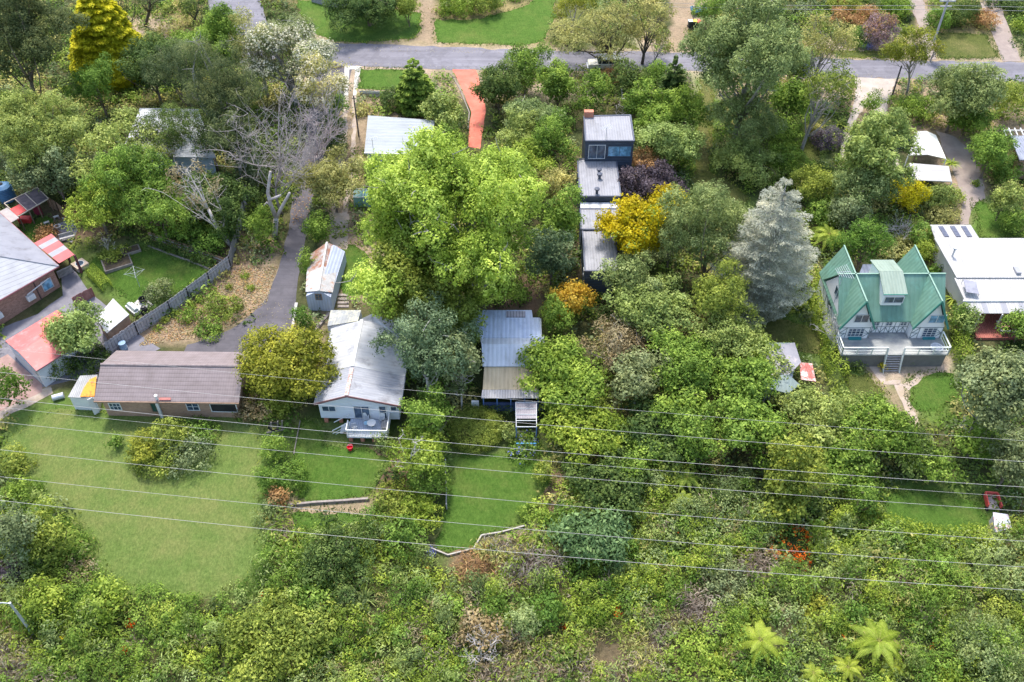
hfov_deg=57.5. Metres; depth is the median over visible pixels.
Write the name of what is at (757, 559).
bush
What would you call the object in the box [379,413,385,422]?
deck chair
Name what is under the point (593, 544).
tree
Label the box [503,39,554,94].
tree
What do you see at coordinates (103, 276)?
hedge
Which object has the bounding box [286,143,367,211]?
tree
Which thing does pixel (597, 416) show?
tree
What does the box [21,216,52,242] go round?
lawn
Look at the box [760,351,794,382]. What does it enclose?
tree
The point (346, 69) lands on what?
concrete strip
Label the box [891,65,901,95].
service pole
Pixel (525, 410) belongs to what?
garden pergola
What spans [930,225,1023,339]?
white roof house
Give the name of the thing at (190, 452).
bush
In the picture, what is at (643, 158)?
tree
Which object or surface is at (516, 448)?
power line
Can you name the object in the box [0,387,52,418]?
path
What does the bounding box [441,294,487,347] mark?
tree
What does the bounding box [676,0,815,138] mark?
tree
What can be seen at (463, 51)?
fallen leaves
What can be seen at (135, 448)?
bush
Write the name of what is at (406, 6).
tree
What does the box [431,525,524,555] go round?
edging wall
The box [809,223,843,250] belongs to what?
tree fern
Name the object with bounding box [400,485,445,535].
bush
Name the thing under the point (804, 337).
lawn
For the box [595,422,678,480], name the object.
tree
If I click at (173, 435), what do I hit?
bush
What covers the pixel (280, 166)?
dead tree
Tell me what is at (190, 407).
window
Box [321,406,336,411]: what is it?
window
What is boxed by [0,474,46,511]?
bush
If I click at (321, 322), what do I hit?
sleeper edging
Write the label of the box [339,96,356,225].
path
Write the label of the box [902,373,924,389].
path
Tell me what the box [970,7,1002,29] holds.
bush
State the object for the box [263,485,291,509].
bush
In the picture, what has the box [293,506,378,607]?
tree
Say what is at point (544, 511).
bush
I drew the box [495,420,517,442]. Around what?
bush
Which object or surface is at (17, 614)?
street light
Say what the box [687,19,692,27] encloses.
wheelie bin
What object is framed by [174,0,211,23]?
gum tree
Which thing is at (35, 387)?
paving
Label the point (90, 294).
gate panel
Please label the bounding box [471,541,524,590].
undergrowth
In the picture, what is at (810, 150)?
lawn
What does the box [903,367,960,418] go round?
long grass
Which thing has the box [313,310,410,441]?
cottage
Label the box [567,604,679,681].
dry scrub
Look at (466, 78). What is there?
driveway
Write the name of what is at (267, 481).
bush
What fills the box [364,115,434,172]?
flat roof house
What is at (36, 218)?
long grass
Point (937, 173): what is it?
carport
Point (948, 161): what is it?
flax plant
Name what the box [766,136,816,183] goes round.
bush
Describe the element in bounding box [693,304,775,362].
tree
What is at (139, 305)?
paving
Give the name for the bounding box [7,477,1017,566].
power line
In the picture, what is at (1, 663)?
dry scrub
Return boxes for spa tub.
[71,258,88,271]
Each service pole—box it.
[352,95,359,136]
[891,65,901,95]
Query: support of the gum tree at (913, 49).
on the ground at (676, 24)
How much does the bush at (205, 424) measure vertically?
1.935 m
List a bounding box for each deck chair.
[351,422,357,429]
[363,413,368,421]
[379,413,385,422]
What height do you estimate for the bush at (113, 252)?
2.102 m
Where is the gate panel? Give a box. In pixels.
[72,287,94,305]
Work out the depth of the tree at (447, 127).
113.40 m
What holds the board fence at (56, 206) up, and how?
on the ground at (676, 24)
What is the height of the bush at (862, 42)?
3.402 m
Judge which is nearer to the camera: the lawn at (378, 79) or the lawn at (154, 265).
the lawn at (154, 265)
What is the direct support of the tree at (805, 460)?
on the ground at (676, 24)
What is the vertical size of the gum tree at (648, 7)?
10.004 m
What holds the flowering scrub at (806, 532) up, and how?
on the ground at (676, 24)
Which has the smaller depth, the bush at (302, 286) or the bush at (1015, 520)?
the bush at (1015, 520)
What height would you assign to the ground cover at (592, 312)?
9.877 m
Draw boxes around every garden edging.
[148,245,209,269]
[294,421,300,452]
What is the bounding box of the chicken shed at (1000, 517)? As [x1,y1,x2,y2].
[989,512,1011,533]
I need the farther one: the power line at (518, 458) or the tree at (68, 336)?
the tree at (68, 336)
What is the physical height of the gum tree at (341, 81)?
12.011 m
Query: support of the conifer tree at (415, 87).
on the ground at (676, 24)
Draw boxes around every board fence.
[47,197,63,215]
[148,232,223,262]
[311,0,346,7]
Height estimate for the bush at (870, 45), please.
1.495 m
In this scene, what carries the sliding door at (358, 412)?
in the cottage
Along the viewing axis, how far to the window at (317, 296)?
97.04 m
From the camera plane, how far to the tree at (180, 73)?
114.37 m
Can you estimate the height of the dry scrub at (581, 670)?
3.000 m
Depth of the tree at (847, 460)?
82.55 m
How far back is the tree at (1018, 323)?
94.01 m
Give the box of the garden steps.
[337,294,348,307]
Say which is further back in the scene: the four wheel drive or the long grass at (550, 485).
the four wheel drive
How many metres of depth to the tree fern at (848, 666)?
71.97 m
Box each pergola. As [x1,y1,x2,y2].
[35,234,82,278]
[515,402,536,449]
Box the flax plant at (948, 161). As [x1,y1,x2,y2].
[941,158,959,168]
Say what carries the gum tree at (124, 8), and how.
on the ground at (676, 24)
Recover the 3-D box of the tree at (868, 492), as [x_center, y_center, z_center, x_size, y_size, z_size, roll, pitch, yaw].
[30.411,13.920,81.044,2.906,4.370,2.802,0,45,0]
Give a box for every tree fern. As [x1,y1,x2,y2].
[672,489,693,510]
[674,468,700,491]
[703,652,725,670]
[729,618,789,668]
[799,660,827,681]
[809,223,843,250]
[828,655,864,681]
[845,616,905,668]
[878,655,901,680]
[948,561,970,579]
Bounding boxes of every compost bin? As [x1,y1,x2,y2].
[138,296,146,303]
[140,305,147,314]
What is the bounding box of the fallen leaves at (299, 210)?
[292,161,313,225]
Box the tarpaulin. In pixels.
[80,376,96,396]
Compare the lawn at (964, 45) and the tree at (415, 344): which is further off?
the lawn at (964, 45)
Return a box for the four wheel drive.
[586,54,621,70]
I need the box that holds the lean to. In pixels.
[68,375,100,414]
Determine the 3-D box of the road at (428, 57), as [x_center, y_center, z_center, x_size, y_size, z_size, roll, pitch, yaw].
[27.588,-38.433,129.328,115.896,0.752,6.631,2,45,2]
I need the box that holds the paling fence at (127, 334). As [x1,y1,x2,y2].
[104,185,247,352]
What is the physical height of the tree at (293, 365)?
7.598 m
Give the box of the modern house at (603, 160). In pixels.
[576,109,634,296]
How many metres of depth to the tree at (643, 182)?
107.36 m
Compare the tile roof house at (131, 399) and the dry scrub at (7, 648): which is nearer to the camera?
the dry scrub at (7, 648)
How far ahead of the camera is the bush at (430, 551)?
79.52 m
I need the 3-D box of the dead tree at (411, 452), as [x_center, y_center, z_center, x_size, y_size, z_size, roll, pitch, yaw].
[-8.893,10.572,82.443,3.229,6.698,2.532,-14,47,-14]
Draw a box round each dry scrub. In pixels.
[0,485,1023,681]
[0,496,1023,681]
[0,627,23,681]
[0,627,37,676]
[0,648,16,680]
[3,627,35,681]
[4,471,953,681]
[458,648,575,681]
[459,631,571,681]
[462,628,577,675]
[467,527,571,591]
[476,530,538,593]
[478,530,562,599]
[484,621,567,677]
[503,532,533,594]
[566,638,664,681]
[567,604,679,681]
[571,608,715,681]
[599,610,720,681]
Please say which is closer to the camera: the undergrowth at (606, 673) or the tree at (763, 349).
the undergrowth at (606, 673)
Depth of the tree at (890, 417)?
83.66 m
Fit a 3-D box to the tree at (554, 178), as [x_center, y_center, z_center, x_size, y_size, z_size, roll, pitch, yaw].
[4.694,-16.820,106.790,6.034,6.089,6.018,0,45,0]
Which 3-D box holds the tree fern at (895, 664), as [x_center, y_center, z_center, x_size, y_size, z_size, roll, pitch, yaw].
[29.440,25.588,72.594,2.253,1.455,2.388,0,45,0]
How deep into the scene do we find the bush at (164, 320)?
97.05 m
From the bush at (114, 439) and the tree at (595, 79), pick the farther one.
the tree at (595, 79)
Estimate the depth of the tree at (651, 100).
116.36 m
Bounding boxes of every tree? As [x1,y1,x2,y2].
[0,0,90,103]
[0,84,95,173]
[0,87,26,117]
[0,126,44,186]
[0,495,44,566]
[3,142,93,205]
[13,572,64,623]
[20,508,79,566]
[39,313,72,344]
[42,297,111,355]
[61,173,133,234]
[62,49,115,117]
[68,0,147,93]
[68,103,171,181]
[73,572,130,630]
[76,142,175,216]
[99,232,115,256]
[112,175,199,237]
[114,28,177,103]
[117,0,144,21]
[124,101,196,163]
[132,100,213,149]
[134,0,157,26]
[138,37,225,107]
[144,154,231,246]
[164,1,249,73]
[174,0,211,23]
[175,167,262,226]
[176,29,271,164]
[189,123,229,171]
[194,70,341,213]
[202,108,262,186]
[216,586,344,681]
[223,4,273,96]
[233,323,341,402]
[238,13,342,107]
[263,171,290,239]
[283,562,342,624]
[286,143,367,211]
[286,595,357,660]
[290,47,353,126]
[291,79,357,186]
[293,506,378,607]
[321,0,401,33]
[334,122,550,320]
[365,230,492,328]
[367,290,483,395]
[385,417,450,476]
[393,57,435,117]
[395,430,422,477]
[396,0,422,26]
[397,381,458,444]
[416,89,467,129]
[433,121,465,145]
[436,330,483,408]
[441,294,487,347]
[449,237,524,308]
[460,623,502,668]
[468,57,527,112]
[493,107,542,148]
[495,136,557,176]
[501,94,565,131]
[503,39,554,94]
[512,330,610,411]
[520,225,578,285]
[528,105,581,167]
[530,167,578,207]
[534,57,579,107]
[536,396,629,468]
[537,180,586,244]
[543,276,601,321]
[543,501,632,570]
[545,0,645,66]
[550,0,598,35]
[561,444,653,524]
[574,67,614,110]
[577,311,653,372]
[590,249,663,301]
[592,193,672,265]
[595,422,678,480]
[601,271,701,346]
[607,345,675,404]
[608,55,650,97]
[616,158,690,201]
[616,390,695,466]
[618,0,676,64]
[619,74,676,119]
[631,146,668,179]
[632,101,676,133]
[634,120,708,164]
[643,59,668,90]
[643,324,739,398]
[645,182,690,218]
[646,373,722,440]
[646,443,697,484]
[648,30,676,62]
[653,55,688,120]
[653,206,692,272]
[655,177,758,282]
[659,409,730,466]
[667,82,712,129]
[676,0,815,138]
[688,0,726,29]
[689,253,759,330]
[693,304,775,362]
[705,67,788,145]
[705,131,783,188]
[709,354,779,415]
[710,177,820,328]
[715,390,778,452]
[728,334,784,374]
[740,411,795,474]
[757,465,811,523]
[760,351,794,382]
[765,75,818,124]
[765,420,840,499]
[768,380,889,452]
[784,55,817,81]
[794,53,860,150]
[799,10,859,91]
[809,306,841,347]
[811,429,883,494]
[826,192,875,232]
[826,214,896,270]
[830,166,900,209]
[830,387,924,459]
[835,104,924,186]
[846,482,880,514]
[874,214,916,238]
[878,23,938,95]
[878,418,935,482]
[896,436,968,484]
[926,60,1009,132]
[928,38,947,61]
[940,603,1023,681]
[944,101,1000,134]
[947,416,1002,462]
[950,301,984,334]
[951,345,1023,433]
[964,124,1020,178]
[979,422,1023,487]
[987,179,1023,220]
[994,306,1023,345]
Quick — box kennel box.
[17,216,31,223]
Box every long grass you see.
[0,405,265,600]
[0,463,1023,681]
[17,212,57,237]
[83,242,213,305]
[284,505,368,532]
[288,413,392,506]
[293,0,424,42]
[336,241,371,299]
[354,65,428,90]
[431,0,558,46]
[432,449,554,556]
[558,0,636,49]
[690,80,750,204]
[743,314,827,356]
[772,124,824,171]
[827,48,906,60]
[839,367,891,399]
[878,484,990,539]
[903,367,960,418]
[933,30,1003,59]
[969,197,1012,237]
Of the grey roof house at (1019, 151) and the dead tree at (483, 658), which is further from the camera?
the grey roof house at (1019, 151)
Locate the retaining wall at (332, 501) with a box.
[287,497,369,506]
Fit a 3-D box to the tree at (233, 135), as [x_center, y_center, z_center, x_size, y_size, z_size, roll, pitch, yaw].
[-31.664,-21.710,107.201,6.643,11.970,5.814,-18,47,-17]
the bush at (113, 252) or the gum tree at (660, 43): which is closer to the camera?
the bush at (113, 252)
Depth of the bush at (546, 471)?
83.41 m
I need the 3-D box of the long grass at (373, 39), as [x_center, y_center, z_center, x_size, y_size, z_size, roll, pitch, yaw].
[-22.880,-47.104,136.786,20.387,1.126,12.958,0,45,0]
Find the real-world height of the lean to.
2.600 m
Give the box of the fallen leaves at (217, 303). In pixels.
[140,266,275,345]
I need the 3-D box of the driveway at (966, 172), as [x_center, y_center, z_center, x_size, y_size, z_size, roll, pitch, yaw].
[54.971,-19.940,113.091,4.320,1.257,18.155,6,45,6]
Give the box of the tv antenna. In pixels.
[829,265,853,315]
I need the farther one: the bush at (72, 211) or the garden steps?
the bush at (72, 211)
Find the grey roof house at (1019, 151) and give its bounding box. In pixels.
[1003,128,1023,178]
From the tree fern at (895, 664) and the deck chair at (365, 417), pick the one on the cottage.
the deck chair at (365, 417)
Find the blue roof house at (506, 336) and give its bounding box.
[471,310,544,411]
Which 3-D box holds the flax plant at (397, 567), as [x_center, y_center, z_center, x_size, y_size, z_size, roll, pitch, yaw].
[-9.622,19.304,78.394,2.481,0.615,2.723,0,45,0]
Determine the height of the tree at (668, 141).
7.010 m
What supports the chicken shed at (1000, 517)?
on the ground at (676, 24)
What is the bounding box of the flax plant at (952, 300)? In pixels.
[945,291,956,305]
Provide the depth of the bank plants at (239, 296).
99.08 m
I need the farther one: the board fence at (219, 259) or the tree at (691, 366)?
the board fence at (219, 259)
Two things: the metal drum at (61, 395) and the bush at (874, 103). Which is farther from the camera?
the bush at (874, 103)
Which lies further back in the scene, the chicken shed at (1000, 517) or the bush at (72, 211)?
the bush at (72, 211)
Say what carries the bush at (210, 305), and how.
on the ground at (676, 24)
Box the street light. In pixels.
[0,602,33,634]
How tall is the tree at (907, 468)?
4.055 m
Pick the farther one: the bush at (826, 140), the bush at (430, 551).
the bush at (826, 140)
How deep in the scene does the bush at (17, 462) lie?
84.64 m
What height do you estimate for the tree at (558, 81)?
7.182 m
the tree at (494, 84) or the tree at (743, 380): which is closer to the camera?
the tree at (743, 380)
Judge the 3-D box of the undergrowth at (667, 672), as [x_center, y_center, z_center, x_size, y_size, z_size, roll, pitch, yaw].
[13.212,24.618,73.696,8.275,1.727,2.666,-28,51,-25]
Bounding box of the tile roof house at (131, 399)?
[93,350,251,417]
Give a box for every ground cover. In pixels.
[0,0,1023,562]
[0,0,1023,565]
[0,0,1023,567]
[0,0,1023,567]
[0,0,1023,572]
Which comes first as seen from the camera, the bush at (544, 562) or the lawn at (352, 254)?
the bush at (544, 562)
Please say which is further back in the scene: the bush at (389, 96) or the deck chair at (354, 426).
the bush at (389, 96)
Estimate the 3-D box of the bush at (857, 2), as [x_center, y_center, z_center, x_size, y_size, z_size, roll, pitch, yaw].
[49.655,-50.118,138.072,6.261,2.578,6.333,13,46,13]
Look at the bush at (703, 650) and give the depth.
72.71 m
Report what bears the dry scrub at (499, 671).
on the ground at (676, 24)
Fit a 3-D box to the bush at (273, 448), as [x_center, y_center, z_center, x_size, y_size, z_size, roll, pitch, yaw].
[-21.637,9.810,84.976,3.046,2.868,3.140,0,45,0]
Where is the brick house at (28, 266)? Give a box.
[0,213,60,325]
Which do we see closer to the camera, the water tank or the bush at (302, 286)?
the bush at (302, 286)
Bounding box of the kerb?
[291,302,297,327]
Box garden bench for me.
[58,231,74,241]
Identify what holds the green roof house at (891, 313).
on the ground at (676, 24)
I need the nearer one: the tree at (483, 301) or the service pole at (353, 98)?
the tree at (483, 301)
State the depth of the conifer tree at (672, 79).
117.75 m
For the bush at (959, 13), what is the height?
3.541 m
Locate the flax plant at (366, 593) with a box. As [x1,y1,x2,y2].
[352,585,379,611]
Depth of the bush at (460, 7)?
136.19 m
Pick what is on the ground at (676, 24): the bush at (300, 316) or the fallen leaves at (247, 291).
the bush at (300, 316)
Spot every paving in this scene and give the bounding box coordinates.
[0,268,159,386]
[0,354,41,410]
[53,221,77,241]
[133,300,152,313]
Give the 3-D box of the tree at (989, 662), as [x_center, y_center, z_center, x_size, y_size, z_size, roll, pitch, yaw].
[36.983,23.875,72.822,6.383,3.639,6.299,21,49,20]
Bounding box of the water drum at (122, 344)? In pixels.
[118,340,127,350]
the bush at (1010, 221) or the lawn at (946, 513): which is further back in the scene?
the bush at (1010, 221)
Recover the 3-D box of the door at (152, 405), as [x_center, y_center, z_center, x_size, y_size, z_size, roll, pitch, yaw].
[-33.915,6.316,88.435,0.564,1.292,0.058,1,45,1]
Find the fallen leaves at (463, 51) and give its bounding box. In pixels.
[349,46,652,54]
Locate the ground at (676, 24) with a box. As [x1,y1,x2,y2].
[0,0,1023,681]
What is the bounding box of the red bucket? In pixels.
[347,444,352,450]
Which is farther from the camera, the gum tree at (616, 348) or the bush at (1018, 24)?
the bush at (1018, 24)
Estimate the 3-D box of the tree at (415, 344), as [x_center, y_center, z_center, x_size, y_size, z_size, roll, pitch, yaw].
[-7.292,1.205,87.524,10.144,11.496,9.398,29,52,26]
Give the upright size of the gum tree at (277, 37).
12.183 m
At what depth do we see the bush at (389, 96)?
120.92 m
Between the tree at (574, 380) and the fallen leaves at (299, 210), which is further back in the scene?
the fallen leaves at (299, 210)
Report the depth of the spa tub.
102.45 m
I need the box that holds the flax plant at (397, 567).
[388,559,407,584]
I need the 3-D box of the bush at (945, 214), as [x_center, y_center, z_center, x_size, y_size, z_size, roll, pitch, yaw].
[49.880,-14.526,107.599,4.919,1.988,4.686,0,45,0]
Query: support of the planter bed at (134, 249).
on the lawn at (154, 265)
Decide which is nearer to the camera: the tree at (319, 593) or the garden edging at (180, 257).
the tree at (319, 593)
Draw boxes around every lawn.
[0,408,263,598]
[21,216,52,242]
[87,245,206,302]
[291,511,365,528]
[292,418,390,501]
[297,0,421,42]
[340,244,369,295]
[358,69,404,89]
[434,0,556,45]
[435,452,549,551]
[562,2,638,48]
[687,29,711,50]
[690,79,749,209]
[744,314,823,353]
[775,124,820,169]
[832,50,904,59]
[842,373,884,400]
[879,490,988,535]
[908,372,956,411]
[936,32,998,58]
[973,201,1009,237]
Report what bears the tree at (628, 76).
on the ground at (676, 24)
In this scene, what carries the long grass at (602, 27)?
on the ground at (676, 24)
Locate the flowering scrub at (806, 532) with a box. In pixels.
[228,498,936,673]
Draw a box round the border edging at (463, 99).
[452,75,469,128]
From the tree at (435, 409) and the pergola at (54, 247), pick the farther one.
the pergola at (54, 247)
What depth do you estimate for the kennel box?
107.38 m
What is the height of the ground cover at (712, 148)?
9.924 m
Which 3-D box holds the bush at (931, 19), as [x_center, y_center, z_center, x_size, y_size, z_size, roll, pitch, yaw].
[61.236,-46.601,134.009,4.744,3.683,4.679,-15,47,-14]
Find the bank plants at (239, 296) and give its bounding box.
[186,264,273,333]
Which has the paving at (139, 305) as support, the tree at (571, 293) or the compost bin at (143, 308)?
the compost bin at (143, 308)
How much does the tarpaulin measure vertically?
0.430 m
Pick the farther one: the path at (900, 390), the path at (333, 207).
the path at (333, 207)
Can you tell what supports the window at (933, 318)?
in the green roof house at (891, 313)
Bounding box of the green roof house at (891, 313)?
[816,245,950,372]
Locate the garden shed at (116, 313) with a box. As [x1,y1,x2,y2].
[99,299,132,344]
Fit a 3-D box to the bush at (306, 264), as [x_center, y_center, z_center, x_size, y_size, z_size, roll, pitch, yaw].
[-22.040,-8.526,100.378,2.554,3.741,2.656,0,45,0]
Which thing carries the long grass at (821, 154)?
on the ground at (676, 24)
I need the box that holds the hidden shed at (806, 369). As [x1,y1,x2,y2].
[757,343,815,404]
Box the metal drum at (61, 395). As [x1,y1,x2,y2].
[51,392,64,400]
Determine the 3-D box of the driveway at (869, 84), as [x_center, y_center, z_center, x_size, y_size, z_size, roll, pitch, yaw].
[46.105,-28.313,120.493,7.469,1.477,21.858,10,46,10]
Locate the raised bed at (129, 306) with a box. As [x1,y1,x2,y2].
[125,302,140,315]
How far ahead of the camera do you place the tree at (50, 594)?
74.54 m
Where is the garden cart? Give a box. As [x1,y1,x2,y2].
[982,491,1002,511]
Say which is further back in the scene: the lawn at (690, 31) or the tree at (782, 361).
the lawn at (690, 31)
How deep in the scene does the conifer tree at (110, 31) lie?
120.96 m
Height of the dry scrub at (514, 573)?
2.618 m
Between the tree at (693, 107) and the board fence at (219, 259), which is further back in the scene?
the tree at (693, 107)
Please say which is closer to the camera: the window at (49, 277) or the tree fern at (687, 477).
the tree fern at (687, 477)
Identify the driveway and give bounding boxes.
[184,67,351,351]
[452,69,485,148]
[840,77,898,166]
[936,131,984,224]
[980,0,1020,60]
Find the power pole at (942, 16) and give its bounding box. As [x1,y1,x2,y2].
[932,0,955,42]
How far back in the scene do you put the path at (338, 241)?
106.35 m
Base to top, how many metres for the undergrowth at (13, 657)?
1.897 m
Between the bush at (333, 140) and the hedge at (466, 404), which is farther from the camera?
the bush at (333, 140)
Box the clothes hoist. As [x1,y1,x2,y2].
[123,267,143,286]
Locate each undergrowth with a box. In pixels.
[0,460,1023,681]
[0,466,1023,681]
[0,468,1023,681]
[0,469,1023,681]
[0,471,1023,681]
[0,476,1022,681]
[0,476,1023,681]
[0,625,31,655]
[0,628,29,681]
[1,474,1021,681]
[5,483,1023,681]
[38,478,990,681]
[462,649,521,681]
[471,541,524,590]
[488,530,530,587]
[502,539,559,556]
[515,661,538,681]
[522,639,558,659]
[523,641,560,669]
[573,613,700,674]
[577,650,680,681]
[592,615,665,681]
[630,613,708,681]
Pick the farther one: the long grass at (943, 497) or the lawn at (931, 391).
the lawn at (931, 391)
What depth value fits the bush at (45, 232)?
105.25 m
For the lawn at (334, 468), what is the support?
on the ground at (676, 24)
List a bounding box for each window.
[40,277,53,291]
[108,403,122,409]
[185,404,199,410]
[315,294,322,299]
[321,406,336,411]
[390,406,396,410]
[588,145,605,158]
[607,146,631,156]
[846,328,865,336]
[853,314,869,322]
[883,296,904,302]
[920,328,937,336]
[927,315,946,322]
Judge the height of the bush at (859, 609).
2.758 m
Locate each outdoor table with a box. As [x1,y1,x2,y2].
[930,343,943,352]
[996,320,1014,333]
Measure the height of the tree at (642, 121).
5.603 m
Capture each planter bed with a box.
[101,254,132,273]
[120,244,140,255]
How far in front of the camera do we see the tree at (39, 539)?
76.77 m
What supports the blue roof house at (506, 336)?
on the ground at (676, 24)
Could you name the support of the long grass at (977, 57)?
on the ground at (676, 24)
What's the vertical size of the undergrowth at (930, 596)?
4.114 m
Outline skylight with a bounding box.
[860,264,870,272]
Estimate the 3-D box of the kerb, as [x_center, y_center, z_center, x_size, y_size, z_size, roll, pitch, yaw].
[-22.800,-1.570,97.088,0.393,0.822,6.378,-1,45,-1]
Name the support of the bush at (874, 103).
on the ground at (676, 24)
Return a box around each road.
[208,0,291,62]
[312,43,1023,81]
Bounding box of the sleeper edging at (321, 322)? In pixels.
[313,312,329,331]
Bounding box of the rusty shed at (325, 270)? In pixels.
[306,242,346,310]
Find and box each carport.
[898,131,945,165]
[905,163,951,184]
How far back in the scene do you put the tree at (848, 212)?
103.39 m
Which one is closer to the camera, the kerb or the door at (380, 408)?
the door at (380, 408)
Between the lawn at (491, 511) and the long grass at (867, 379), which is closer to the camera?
the lawn at (491, 511)
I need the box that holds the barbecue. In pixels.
[381,420,386,429]
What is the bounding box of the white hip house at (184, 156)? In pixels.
[129,108,215,176]
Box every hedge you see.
[84,263,112,289]
[146,233,220,268]
[460,401,512,420]
[803,264,850,383]
[860,503,995,552]
[949,320,976,362]
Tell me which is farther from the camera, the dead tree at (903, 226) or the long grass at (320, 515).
the dead tree at (903, 226)
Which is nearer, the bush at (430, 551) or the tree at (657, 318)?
the bush at (430, 551)
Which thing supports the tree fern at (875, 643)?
on the ground at (676, 24)
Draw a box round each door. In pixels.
[12,348,41,383]
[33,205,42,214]
[149,403,157,411]
[353,406,370,418]
[378,406,387,418]
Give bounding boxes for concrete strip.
[344,66,361,95]
[353,69,360,95]
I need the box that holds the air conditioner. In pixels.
[25,292,35,301]
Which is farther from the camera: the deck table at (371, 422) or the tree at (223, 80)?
the tree at (223, 80)
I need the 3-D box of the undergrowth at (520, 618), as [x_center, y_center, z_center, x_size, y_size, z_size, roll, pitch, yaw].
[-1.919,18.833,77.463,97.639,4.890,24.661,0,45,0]
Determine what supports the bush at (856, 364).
on the ground at (676, 24)
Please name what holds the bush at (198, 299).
on the ground at (676, 24)
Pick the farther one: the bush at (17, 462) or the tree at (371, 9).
the tree at (371, 9)
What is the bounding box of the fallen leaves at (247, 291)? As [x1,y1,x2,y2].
[140,266,276,344]
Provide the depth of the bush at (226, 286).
100.28 m
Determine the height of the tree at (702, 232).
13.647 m
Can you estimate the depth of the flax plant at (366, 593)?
76.83 m
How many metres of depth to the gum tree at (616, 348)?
90.89 m
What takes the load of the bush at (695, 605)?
on the ground at (676, 24)
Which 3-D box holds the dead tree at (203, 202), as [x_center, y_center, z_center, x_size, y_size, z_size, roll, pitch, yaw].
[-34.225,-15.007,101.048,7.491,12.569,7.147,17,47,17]
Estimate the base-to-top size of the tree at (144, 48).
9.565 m
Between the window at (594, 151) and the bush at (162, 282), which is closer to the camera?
the bush at (162, 282)
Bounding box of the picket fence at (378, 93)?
[359,90,441,96]
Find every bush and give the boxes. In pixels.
[0,363,32,406]
[0,440,39,480]
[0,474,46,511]
[0,554,30,591]
[32,223,59,241]
[46,354,76,380]
[59,199,91,221]
[59,554,99,587]
[65,340,111,381]
[96,243,131,262]
[103,429,123,449]
[122,618,136,627]
[123,427,159,467]
[125,440,182,481]
[141,277,174,305]
[145,416,195,452]
[152,212,233,252]
[152,324,164,333]
[153,424,220,479]
[160,315,170,324]
[171,308,180,318]
[171,414,221,450]
[172,304,202,324]
[193,315,225,342]
[195,295,205,303]
[198,291,244,322]
[206,195,250,243]
[223,282,233,290]
[231,392,275,422]
[232,152,268,188]
[238,270,251,279]
[241,371,307,419]
[242,203,276,244]
[245,282,256,291]
[250,465,280,491]
[257,430,292,466]
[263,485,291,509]
[271,455,311,497]
[289,304,314,329]
[295,245,316,273]
[299,206,335,243]
[300,278,306,293]
[315,112,349,155]
[324,88,350,116]
[367,475,434,533]
[370,429,399,455]
[371,298,407,318]
[377,85,398,110]
[380,512,428,562]
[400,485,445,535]
[402,453,452,498]
[424,545,436,559]
[438,0,476,18]
[439,543,506,592]
[446,404,504,455]
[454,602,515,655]
[466,0,503,15]
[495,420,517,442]
[506,429,542,468]
[509,537,573,594]
[515,493,554,532]
[525,588,569,635]
[531,456,559,486]
[537,292,578,336]
[600,64,621,83]
[656,619,733,681]
[669,577,728,642]
[693,550,753,608]
[732,543,785,588]
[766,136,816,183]
[767,113,807,145]
[767,524,811,567]
[788,162,838,200]
[792,550,810,569]
[796,585,836,620]
[801,196,840,227]
[803,122,823,140]
[809,122,844,150]
[825,0,868,13]
[829,0,879,27]
[838,357,867,372]
[838,595,868,628]
[846,24,874,49]
[858,88,884,113]
[859,10,902,50]
[862,42,875,49]
[877,233,913,260]
[877,362,887,371]
[878,0,915,20]
[884,92,939,121]
[888,177,932,213]
[903,220,934,247]
[914,238,938,262]
[916,182,960,209]
[923,5,955,30]
[924,197,965,224]
[926,259,943,272]
[945,0,982,26]
[946,301,976,331]
[953,187,967,203]
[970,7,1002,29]
[970,179,982,186]
[976,592,1023,637]
[979,151,1023,183]
[984,0,1023,15]
[992,80,1023,120]
[993,205,1023,237]
[1005,512,1023,534]
[1011,18,1023,34]
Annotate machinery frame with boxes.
[267,420,284,432]
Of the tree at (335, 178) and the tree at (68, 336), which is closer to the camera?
the tree at (68, 336)
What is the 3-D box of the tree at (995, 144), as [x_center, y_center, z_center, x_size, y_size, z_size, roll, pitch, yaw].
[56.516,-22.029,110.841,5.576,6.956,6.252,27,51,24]
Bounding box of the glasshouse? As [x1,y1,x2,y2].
[353,189,370,206]
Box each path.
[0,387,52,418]
[329,212,349,248]
[330,96,348,223]
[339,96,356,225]
[870,367,900,384]
[894,383,919,427]
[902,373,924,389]
[911,0,935,58]
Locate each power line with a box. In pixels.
[0,500,1016,589]
[1,372,1023,461]
[2,398,1017,486]
[3,407,1012,496]
[3,422,1015,510]
[4,348,1021,440]
[6,450,1015,540]
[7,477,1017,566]
[658,2,1006,6]
[661,6,1014,10]
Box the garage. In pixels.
[6,310,91,386]
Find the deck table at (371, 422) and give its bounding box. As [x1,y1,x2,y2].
[367,419,375,427]
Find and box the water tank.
[0,181,16,203]

